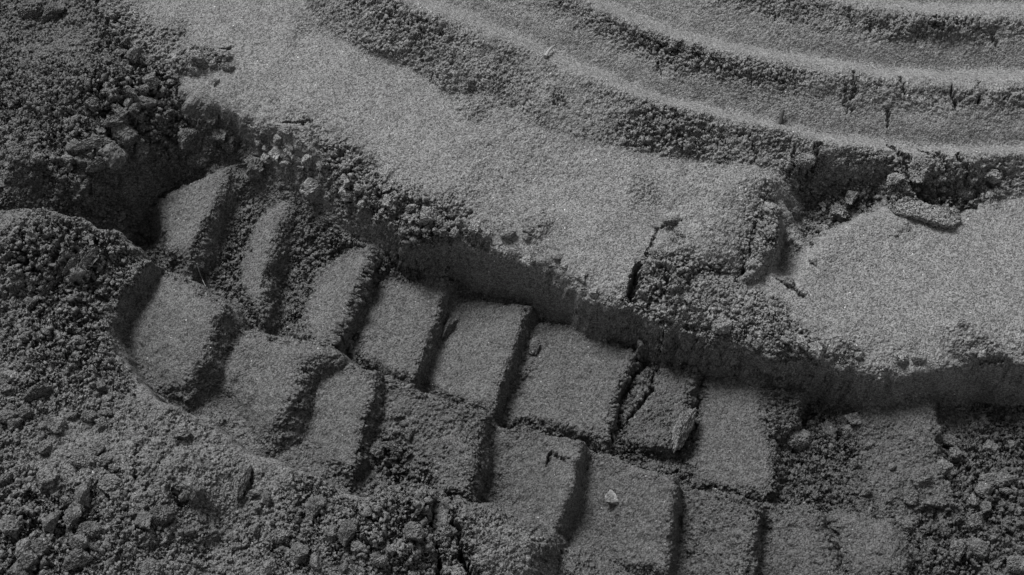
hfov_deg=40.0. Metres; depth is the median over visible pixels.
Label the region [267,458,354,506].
sand mound
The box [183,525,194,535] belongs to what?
sand clod
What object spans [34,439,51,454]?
sand clod
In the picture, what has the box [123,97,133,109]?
sand clod
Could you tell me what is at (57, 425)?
sand clod
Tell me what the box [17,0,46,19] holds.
sand clod
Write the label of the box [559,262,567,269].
sand clod
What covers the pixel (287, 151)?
sand clod
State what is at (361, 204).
sand clod
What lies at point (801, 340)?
sand clod
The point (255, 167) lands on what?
sand clod
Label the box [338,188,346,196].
sand clod
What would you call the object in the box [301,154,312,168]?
sand clod
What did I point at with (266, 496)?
sand clod
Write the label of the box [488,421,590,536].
tread block
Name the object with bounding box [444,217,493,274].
sand chunk
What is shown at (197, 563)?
sand clod
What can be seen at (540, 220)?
sand chunk
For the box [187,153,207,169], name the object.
sand clod
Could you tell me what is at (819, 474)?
track floor
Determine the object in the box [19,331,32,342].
sand clod
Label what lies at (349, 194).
sand clod
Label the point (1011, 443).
sand clod
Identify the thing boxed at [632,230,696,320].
crust piece
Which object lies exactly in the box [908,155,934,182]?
sand clod
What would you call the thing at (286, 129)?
sand clod
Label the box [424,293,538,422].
tread block
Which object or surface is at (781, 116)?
splinter
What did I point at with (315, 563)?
sand clod
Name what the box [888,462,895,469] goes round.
sand clod
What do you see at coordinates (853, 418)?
sand clod
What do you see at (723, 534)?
tread block
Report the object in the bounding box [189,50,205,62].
sand clod
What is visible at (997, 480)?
sand clod
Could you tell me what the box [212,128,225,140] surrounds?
sand clod
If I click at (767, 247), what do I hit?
crust piece
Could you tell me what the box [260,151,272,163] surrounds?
sand clod
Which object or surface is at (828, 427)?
sand clod
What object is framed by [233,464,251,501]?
sand clod
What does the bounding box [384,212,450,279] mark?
sand chunk
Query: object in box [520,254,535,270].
sand clod
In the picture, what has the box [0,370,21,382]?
sand clod
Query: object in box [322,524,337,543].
sand clod
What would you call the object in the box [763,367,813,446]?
tread block
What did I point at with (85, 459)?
sand clod
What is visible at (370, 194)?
sand chunk
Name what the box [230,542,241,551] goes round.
sand clod
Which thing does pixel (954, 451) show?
sand clod
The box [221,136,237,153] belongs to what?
sand clod
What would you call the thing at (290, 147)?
sand clod
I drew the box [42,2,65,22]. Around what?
sand clod
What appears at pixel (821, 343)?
sand clod
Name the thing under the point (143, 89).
sand clod
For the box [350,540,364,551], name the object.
sand clod
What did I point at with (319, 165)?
sand clod
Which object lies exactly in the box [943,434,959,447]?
sand clod
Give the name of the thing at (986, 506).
sand clod
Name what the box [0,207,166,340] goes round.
sand mound
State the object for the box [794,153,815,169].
sand clod
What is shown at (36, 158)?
sand clod
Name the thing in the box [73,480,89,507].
sand clod
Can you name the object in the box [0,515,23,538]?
sand clod
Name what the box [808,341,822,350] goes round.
sand clod
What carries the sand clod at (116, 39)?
on the track floor
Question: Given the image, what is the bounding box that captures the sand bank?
[96,0,1023,409]
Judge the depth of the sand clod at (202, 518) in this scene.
1.01 m
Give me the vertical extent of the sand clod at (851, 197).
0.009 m
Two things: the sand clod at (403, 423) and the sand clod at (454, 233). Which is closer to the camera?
the sand clod at (403, 423)
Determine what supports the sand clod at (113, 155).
on the rough ground at (46, 114)
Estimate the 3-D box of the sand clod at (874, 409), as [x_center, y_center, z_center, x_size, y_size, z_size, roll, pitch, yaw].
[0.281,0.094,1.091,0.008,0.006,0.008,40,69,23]
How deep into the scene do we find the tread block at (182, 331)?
1.12 m
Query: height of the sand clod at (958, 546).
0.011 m
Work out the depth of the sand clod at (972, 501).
1.04 m
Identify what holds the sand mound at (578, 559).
on the track floor
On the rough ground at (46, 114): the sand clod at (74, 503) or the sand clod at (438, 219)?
the sand clod at (74, 503)
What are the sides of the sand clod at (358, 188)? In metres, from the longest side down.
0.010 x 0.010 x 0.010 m
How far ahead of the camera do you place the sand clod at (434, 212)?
1.13 m
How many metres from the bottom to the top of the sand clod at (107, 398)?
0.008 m
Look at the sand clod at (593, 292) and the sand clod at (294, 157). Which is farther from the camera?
the sand clod at (294, 157)
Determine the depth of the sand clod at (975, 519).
1.03 m
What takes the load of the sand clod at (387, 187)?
on the ground at (880, 284)
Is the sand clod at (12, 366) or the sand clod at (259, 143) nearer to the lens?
the sand clod at (12, 366)
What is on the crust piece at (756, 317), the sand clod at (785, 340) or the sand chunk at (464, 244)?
the sand clod at (785, 340)
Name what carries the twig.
on the sand ridge at (555, 89)
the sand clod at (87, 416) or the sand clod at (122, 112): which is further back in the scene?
the sand clod at (122, 112)
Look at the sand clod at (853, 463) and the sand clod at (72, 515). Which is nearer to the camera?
the sand clod at (72, 515)
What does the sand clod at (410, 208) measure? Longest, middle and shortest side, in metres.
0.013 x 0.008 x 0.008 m
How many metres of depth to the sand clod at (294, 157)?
1.18 m
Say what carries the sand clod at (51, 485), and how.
on the rough ground at (46, 114)
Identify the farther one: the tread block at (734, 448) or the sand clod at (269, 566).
the tread block at (734, 448)
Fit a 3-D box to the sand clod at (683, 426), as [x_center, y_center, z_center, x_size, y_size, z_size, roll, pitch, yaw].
[0.131,0.109,1.082,0.014,0.016,0.041,16,68,19]
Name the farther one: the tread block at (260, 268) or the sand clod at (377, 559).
the tread block at (260, 268)
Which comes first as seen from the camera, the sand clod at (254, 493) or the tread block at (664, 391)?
the sand clod at (254, 493)
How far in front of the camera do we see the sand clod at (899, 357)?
1.07 m
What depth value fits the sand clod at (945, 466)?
1.05 m
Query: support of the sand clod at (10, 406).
on the rough ground at (46, 114)
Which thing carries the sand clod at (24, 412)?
on the rough ground at (46, 114)
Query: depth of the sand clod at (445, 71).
1.21 m
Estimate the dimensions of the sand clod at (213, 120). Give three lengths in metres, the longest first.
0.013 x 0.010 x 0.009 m
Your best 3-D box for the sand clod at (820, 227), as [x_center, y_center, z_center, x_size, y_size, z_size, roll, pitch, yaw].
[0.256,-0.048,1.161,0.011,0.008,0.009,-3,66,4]
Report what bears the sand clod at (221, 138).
on the rough ground at (46, 114)
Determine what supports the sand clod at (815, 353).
on the crust piece at (756, 317)
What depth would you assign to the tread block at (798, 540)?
1.03 m
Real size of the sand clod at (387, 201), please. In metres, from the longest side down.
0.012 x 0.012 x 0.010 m
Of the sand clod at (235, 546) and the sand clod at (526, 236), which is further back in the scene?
the sand clod at (526, 236)
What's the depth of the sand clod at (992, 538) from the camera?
1.02 m
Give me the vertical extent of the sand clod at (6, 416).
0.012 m
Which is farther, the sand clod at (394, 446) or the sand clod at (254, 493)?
the sand clod at (394, 446)
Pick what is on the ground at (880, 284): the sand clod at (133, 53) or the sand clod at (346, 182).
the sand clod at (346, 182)
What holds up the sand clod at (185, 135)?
on the rough ground at (46, 114)
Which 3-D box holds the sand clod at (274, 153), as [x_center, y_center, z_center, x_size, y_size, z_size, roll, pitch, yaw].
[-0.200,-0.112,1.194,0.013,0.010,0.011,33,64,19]
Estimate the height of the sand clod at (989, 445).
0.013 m
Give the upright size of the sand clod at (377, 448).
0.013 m
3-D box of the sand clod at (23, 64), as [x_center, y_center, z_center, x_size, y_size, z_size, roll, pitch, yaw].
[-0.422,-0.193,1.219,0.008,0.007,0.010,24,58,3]
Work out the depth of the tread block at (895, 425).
1.07 m
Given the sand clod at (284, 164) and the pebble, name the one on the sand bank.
the sand clod at (284, 164)
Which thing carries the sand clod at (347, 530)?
on the rough ground at (46, 114)
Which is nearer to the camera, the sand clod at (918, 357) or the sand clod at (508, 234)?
the sand clod at (918, 357)
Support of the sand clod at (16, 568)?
on the rough ground at (46, 114)
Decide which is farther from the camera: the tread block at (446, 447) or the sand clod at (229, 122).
the sand clod at (229, 122)
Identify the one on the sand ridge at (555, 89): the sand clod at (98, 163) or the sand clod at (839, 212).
the sand clod at (839, 212)
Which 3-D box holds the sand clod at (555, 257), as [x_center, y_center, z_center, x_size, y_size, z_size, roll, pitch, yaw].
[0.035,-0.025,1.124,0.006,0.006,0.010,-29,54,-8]
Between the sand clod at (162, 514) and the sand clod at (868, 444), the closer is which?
the sand clod at (162, 514)
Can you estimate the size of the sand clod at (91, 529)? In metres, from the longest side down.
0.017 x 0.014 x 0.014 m
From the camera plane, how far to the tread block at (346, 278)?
1.15 m
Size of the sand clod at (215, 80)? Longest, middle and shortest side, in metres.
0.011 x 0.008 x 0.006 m
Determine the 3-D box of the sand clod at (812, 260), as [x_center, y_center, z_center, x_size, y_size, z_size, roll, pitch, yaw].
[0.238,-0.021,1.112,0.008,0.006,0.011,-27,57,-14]
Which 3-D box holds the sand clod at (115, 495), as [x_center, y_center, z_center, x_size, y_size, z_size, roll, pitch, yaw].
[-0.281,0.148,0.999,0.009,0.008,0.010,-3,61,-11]
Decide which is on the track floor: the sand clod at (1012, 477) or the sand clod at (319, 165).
the sand clod at (1012, 477)
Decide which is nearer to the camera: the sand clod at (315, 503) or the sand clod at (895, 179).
the sand clod at (315, 503)
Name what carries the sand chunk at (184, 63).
on the sand bank
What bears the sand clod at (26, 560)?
on the rough ground at (46, 114)
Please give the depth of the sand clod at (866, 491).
1.05 m
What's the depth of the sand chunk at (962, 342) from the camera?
1.07 m
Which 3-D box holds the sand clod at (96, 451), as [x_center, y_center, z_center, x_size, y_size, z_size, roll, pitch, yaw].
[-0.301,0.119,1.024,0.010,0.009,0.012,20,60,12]
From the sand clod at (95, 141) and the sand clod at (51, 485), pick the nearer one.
the sand clod at (51, 485)
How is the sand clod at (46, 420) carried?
on the rough ground at (46, 114)
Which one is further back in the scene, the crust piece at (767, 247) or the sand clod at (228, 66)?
the sand clod at (228, 66)
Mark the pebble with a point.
(610, 497)
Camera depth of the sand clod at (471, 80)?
1.20 m
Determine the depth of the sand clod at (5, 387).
1.05 m
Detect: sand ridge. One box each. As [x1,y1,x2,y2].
[304,0,1023,221]
[437,0,1023,147]
[607,0,1023,70]
[914,0,1023,3]
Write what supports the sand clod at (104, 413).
on the rough ground at (46, 114)
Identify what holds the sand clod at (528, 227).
on the ground at (880, 284)
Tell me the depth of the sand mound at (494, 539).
1.00 m
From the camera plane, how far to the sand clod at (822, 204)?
1.17 m
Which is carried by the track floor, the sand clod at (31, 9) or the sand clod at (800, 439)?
the sand clod at (800, 439)
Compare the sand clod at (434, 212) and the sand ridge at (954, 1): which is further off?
the sand ridge at (954, 1)
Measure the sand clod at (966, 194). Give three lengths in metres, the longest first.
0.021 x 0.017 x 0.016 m
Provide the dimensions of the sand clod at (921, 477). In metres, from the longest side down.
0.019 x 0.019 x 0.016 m
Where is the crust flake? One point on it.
(940, 216)
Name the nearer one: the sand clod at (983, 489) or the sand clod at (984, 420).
the sand clod at (983, 489)
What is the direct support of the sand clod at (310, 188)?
on the sand bank
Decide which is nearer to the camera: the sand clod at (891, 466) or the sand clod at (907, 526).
the sand clod at (907, 526)
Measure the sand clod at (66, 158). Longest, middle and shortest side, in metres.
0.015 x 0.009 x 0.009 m
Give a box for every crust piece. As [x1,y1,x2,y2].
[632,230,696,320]
[645,270,853,386]
[665,162,807,276]
[736,202,785,287]
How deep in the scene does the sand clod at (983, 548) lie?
1.01 m
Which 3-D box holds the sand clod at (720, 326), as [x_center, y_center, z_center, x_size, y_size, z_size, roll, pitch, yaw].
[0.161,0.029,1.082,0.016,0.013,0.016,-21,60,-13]
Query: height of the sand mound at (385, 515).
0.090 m
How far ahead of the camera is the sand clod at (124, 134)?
1.18 m
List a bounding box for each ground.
[0,0,532,574]
[98,0,1023,402]
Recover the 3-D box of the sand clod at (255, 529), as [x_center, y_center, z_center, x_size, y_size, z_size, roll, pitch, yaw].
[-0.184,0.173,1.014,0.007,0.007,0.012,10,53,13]
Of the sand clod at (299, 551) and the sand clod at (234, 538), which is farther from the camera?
the sand clod at (234, 538)
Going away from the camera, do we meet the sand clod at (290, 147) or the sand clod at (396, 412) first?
the sand clod at (396, 412)
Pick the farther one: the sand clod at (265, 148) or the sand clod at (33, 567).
the sand clod at (265, 148)
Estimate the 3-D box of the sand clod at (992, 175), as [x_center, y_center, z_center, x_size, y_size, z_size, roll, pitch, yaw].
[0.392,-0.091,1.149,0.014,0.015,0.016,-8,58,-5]
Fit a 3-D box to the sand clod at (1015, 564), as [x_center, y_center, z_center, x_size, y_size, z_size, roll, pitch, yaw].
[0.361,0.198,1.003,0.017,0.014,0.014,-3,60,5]
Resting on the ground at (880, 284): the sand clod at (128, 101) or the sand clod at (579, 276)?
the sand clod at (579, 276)
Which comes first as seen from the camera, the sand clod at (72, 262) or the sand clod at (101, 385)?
the sand clod at (101, 385)
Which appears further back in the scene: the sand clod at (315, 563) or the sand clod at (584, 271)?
the sand clod at (584, 271)
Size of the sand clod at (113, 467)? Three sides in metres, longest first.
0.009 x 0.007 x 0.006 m
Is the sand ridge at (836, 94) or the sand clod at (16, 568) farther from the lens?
the sand ridge at (836, 94)
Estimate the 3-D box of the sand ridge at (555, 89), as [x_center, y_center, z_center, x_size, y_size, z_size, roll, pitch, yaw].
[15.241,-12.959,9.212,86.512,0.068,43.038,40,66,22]
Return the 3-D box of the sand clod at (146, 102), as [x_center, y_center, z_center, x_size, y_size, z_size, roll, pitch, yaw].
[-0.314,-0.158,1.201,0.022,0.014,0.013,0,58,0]
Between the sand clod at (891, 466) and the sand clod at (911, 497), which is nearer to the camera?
the sand clod at (911, 497)
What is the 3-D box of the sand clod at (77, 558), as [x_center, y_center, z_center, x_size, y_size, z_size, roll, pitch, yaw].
[-0.300,0.187,0.968,0.022,0.012,0.013,-26,54,-15]
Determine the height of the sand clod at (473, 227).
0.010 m
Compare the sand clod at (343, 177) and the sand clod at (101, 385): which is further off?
the sand clod at (343, 177)
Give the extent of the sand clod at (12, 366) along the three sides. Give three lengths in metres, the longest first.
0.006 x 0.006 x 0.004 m
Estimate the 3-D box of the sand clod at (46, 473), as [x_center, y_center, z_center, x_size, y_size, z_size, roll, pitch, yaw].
[-0.333,0.137,1.008,0.019,0.016,0.018,-25,61,-15]
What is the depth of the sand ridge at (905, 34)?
1.22 m
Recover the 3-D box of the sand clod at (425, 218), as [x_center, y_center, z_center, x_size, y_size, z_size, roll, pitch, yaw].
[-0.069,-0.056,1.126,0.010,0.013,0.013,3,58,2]
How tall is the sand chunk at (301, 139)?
0.030 m
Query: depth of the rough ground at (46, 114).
1.04 m
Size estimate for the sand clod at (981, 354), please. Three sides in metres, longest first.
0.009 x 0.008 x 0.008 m
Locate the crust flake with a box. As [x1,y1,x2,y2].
[888,200,961,228]
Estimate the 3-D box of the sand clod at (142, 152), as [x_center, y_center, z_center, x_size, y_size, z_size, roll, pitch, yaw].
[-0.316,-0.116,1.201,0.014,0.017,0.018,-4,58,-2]
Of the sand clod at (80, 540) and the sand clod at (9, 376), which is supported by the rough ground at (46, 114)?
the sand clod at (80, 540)
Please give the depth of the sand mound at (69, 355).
1.08 m
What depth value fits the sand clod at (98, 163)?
1.18 m
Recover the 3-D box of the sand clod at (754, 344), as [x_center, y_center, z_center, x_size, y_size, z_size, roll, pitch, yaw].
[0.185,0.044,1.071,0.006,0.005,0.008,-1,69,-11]
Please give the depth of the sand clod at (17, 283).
1.11 m
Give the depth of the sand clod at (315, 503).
1.00 m
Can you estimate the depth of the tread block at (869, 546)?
1.02 m
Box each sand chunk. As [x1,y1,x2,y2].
[169,41,232,77]
[264,122,328,171]
[349,174,383,223]
[378,190,429,220]
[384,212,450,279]
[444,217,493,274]
[522,208,555,248]
[815,333,854,354]
[940,321,1007,396]
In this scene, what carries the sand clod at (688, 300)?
on the crust piece at (756, 317)
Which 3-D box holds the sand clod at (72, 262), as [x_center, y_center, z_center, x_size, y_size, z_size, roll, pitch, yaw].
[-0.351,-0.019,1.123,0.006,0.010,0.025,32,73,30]
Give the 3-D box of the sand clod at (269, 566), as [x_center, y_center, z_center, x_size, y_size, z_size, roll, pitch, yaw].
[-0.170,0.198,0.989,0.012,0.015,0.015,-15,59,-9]
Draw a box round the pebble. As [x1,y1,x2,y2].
[605,489,617,504]
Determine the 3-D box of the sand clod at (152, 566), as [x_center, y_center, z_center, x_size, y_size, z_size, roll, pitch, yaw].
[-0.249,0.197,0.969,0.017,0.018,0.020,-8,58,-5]
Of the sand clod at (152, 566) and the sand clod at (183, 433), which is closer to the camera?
the sand clod at (152, 566)
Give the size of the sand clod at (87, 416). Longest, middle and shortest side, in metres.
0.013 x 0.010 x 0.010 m
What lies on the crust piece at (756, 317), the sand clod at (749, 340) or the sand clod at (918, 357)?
the sand clod at (749, 340)
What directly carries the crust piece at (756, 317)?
on the ground at (880, 284)
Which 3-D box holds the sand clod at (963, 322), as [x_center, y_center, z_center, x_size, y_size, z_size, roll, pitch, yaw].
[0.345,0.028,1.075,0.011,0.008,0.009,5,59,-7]
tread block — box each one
[123,271,257,412]
[149,160,240,282]
[220,328,365,457]
[227,199,295,334]
[296,241,385,354]
[305,363,385,488]
[346,258,460,389]
[371,375,500,503]
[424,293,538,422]
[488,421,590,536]
[503,307,651,455]
[582,448,684,574]
[611,335,705,458]
[679,489,768,574]
[687,349,786,502]
[759,501,848,574]
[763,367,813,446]
[823,377,960,519]
[823,510,919,574]
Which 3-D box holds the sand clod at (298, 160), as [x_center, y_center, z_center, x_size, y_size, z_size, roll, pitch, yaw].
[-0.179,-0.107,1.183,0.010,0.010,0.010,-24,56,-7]
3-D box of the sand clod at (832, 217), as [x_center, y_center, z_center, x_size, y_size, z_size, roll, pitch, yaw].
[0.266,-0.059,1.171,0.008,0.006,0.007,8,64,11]
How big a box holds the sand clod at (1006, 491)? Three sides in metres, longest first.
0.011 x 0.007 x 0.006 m
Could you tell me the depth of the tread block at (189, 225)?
1.20 m
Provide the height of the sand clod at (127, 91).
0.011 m
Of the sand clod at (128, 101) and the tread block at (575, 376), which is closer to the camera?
the tread block at (575, 376)
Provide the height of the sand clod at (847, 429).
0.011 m
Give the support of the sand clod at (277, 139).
on the sand bank
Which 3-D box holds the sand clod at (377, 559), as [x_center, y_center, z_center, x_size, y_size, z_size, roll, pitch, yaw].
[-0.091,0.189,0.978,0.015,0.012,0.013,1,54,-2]
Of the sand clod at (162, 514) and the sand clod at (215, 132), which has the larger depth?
the sand clod at (215, 132)
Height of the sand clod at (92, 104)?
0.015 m
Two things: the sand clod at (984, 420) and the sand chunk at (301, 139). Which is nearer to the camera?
the sand clod at (984, 420)
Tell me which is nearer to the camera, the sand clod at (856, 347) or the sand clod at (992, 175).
the sand clod at (856, 347)
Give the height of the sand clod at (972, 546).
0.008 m
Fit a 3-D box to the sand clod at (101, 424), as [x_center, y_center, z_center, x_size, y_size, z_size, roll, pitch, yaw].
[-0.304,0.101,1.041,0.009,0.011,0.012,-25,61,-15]
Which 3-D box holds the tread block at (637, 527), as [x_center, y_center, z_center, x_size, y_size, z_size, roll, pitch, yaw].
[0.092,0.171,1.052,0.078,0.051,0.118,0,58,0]
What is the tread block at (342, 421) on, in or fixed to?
on the track floor
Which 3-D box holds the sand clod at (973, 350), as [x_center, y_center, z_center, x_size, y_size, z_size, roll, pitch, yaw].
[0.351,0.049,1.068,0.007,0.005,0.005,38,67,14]
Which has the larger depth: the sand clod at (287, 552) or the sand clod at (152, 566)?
the sand clod at (287, 552)
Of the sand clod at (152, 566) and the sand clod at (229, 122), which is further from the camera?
the sand clod at (229, 122)
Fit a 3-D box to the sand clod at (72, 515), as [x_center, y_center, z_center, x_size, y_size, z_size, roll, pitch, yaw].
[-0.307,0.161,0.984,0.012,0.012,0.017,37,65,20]
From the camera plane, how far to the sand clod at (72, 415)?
1.04 m
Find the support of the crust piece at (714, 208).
on the ground at (880, 284)
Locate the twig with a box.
[544,45,554,57]
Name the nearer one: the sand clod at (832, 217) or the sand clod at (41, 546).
the sand clod at (41, 546)
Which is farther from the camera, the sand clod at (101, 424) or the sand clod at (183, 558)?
the sand clod at (101, 424)
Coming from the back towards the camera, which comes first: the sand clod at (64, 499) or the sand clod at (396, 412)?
the sand clod at (396, 412)
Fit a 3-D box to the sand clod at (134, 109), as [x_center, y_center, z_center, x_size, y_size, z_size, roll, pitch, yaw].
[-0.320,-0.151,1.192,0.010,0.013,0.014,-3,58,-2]
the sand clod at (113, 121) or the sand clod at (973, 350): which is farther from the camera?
the sand clod at (113, 121)
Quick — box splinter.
[778,109,784,122]
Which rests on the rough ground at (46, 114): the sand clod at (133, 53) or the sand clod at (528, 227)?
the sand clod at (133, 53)
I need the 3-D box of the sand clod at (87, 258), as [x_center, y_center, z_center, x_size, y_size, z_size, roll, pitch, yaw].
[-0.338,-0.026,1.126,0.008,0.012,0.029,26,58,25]
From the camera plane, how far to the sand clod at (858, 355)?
1.07 m
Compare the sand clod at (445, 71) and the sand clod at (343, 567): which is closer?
the sand clod at (343, 567)
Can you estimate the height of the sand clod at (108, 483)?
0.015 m
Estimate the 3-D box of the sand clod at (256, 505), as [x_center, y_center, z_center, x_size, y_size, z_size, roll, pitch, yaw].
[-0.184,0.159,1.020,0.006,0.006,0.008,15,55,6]
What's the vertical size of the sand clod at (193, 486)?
0.018 m
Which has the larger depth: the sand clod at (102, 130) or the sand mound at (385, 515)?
the sand clod at (102, 130)
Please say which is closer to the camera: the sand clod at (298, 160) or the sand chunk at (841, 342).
the sand chunk at (841, 342)
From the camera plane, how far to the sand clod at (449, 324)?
1.14 m
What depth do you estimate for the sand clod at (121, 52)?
1.23 m
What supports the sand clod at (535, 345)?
on the tread block at (575, 376)
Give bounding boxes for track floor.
[93,0,1023,574]
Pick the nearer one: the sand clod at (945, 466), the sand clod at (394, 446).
the sand clod at (945, 466)
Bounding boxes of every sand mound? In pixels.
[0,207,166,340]
[0,315,162,403]
[135,397,258,464]
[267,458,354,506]
[347,481,448,573]
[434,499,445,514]
[441,495,574,574]
[556,543,635,574]
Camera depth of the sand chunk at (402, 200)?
1.14 m
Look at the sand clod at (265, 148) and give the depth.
1.20 m
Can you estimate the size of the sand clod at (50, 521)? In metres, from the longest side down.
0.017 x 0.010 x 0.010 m
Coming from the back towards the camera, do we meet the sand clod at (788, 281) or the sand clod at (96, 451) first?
the sand clod at (788, 281)
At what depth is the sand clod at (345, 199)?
1.16 m
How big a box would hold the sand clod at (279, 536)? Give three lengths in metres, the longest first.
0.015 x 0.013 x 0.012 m
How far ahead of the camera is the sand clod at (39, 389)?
1.05 m
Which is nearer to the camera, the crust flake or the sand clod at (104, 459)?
the sand clod at (104, 459)
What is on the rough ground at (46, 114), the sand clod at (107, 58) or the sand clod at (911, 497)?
the sand clod at (107, 58)
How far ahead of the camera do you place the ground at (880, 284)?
1.15 m
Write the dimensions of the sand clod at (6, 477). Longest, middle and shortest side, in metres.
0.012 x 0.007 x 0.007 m
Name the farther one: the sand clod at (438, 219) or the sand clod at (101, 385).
the sand clod at (438, 219)
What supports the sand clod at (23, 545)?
on the rough ground at (46, 114)
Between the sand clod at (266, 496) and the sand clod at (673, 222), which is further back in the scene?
the sand clod at (673, 222)
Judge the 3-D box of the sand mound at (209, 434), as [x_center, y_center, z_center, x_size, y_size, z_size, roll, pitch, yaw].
[-0.237,0.115,1.068,0.107,0.065,0.042,30,63,17]
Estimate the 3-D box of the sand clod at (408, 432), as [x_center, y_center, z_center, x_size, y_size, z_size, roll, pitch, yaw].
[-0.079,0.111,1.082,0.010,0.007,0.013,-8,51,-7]
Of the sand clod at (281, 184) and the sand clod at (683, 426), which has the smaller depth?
the sand clod at (683, 426)
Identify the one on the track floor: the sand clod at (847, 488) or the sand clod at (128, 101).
the sand clod at (847, 488)
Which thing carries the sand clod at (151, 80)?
on the rough ground at (46, 114)
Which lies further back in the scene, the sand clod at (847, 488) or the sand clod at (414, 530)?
the sand clod at (847, 488)
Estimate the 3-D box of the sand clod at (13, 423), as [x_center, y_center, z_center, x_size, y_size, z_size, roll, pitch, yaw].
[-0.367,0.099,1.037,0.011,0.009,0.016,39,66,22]
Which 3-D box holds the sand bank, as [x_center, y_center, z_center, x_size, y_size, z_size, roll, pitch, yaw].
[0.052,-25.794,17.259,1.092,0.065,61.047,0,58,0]
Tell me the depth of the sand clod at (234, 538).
1.01 m
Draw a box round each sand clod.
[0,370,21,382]
[0,382,11,391]
[0,409,17,423]
[0,471,12,482]
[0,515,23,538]
[4,403,16,410]
[6,561,33,574]
[7,415,23,432]
[8,363,16,368]
[10,278,24,287]
[14,536,35,556]
[16,404,31,418]
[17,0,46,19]
[17,552,39,569]
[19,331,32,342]
[20,59,27,68]
[22,380,52,400]
[25,295,38,310]
[29,564,36,570]
[30,153,43,163]
[30,535,52,559]
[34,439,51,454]
[36,464,59,491]
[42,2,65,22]
[42,415,53,427]
[42,510,60,532]
[44,481,56,488]
[45,416,67,434]
[60,496,71,503]
[61,154,75,163]
[61,548,93,569]
[62,254,79,275]
[63,506,81,531]
[66,412,78,419]
[67,531,89,549]
[69,452,97,467]
[70,134,113,150]
[71,501,84,511]
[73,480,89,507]
[77,521,101,538]
[78,246,99,266]
[80,410,96,422]
[84,97,100,111]
[85,156,108,172]
[88,442,104,454]
[94,417,107,431]
[95,126,106,133]
[95,380,105,391]
[97,474,123,493]
[98,141,126,170]
[98,409,113,416]
[98,453,113,465]
[101,55,112,61]
[101,115,128,126]
[101,395,111,401]
[108,463,120,471]
[109,490,122,501]
[111,123,137,146]
[113,36,118,42]
[114,107,127,118]
[117,48,127,55]
[120,85,139,101]
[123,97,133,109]
[126,46,140,63]
[128,102,140,116]
[133,143,150,161]
[134,509,151,529]
[135,84,149,95]
[138,95,157,109]
[139,558,164,574]
[142,71,159,88]
[149,504,173,524]
[172,427,193,440]
[177,126,197,148]
[177,552,190,563]
[180,475,204,501]
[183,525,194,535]
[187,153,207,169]
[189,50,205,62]
[191,559,204,566]
[199,513,206,522]
[206,114,218,125]
[210,527,216,532]
[211,77,219,86]
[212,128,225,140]
[213,129,226,142]
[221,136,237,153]
[222,62,234,71]
[226,119,232,126]
[230,534,238,542]
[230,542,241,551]
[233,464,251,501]
[246,157,264,179]
[248,489,260,496]
[251,521,259,535]
[253,500,260,510]
[255,139,263,147]
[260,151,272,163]
[261,559,277,574]
[262,144,269,151]
[262,490,270,505]
[268,146,280,160]
[269,528,290,544]
[273,134,281,143]
[277,181,284,189]
[279,160,291,167]
[281,124,292,136]
[283,145,292,156]
[284,548,289,556]
[288,144,294,151]
[289,542,309,564]
[291,153,296,161]
[294,156,301,164]
[299,177,321,198]
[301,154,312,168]
[305,494,326,519]
[309,553,322,570]
[316,161,322,170]
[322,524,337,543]
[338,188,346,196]
[338,518,358,546]
[339,563,348,571]
[340,173,346,180]
[341,188,351,201]
[343,178,350,187]
[346,191,352,197]
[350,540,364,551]
[353,183,363,194]
[357,200,365,208]
[369,441,384,458]
[370,551,390,567]
[380,441,402,452]
[382,184,391,192]
[382,194,394,206]
[389,406,405,418]
[399,420,408,426]
[402,521,425,541]
[404,426,415,439]
[406,204,420,213]
[420,206,438,222]
[420,210,431,224]
[434,215,441,223]
[441,317,457,338]
[442,68,448,74]
[449,227,459,237]
[467,76,474,83]
[468,221,480,233]
[499,229,515,238]
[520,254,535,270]
[521,221,534,234]
[522,232,531,241]
[529,337,540,355]
[552,252,560,260]
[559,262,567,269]
[574,271,585,282]
[581,268,587,275]
[589,288,598,297]
[662,219,681,225]
[671,408,696,452]
[685,297,691,303]
[711,318,731,334]
[747,335,752,344]
[751,340,758,348]
[780,337,790,343]
[782,275,794,287]
[787,429,811,449]
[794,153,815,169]
[795,334,808,349]
[808,256,816,265]
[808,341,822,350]
[808,345,822,359]
[816,224,828,232]
[818,202,825,206]
[818,340,825,351]
[820,420,837,444]
[827,203,848,222]
[828,213,835,220]
[841,424,853,436]
[844,412,861,424]
[845,190,859,204]
[845,485,850,493]
[850,457,857,470]
[851,343,863,351]
[854,351,863,359]
[859,486,871,496]
[864,441,871,448]
[870,406,880,413]
[887,173,904,185]
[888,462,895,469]
[891,350,907,364]
[901,521,912,532]
[903,489,918,505]
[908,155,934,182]
[910,350,925,364]
[910,466,934,488]
[937,458,952,474]
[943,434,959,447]
[949,447,962,455]
[949,538,966,561]
[955,185,976,200]
[957,318,970,327]
[964,540,979,551]
[965,494,978,508]
[966,536,989,559]
[968,511,982,527]
[970,347,978,353]
[974,481,994,498]
[977,350,986,358]
[978,472,1011,489]
[979,416,989,425]
[981,501,991,512]
[983,439,999,453]
[984,168,1001,183]
[989,535,995,541]
[999,487,1013,494]
[1006,555,1023,573]
[1008,440,1014,448]
[1009,474,1013,485]
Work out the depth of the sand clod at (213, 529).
1.01 m
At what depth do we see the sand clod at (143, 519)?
0.99 m
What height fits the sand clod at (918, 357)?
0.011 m

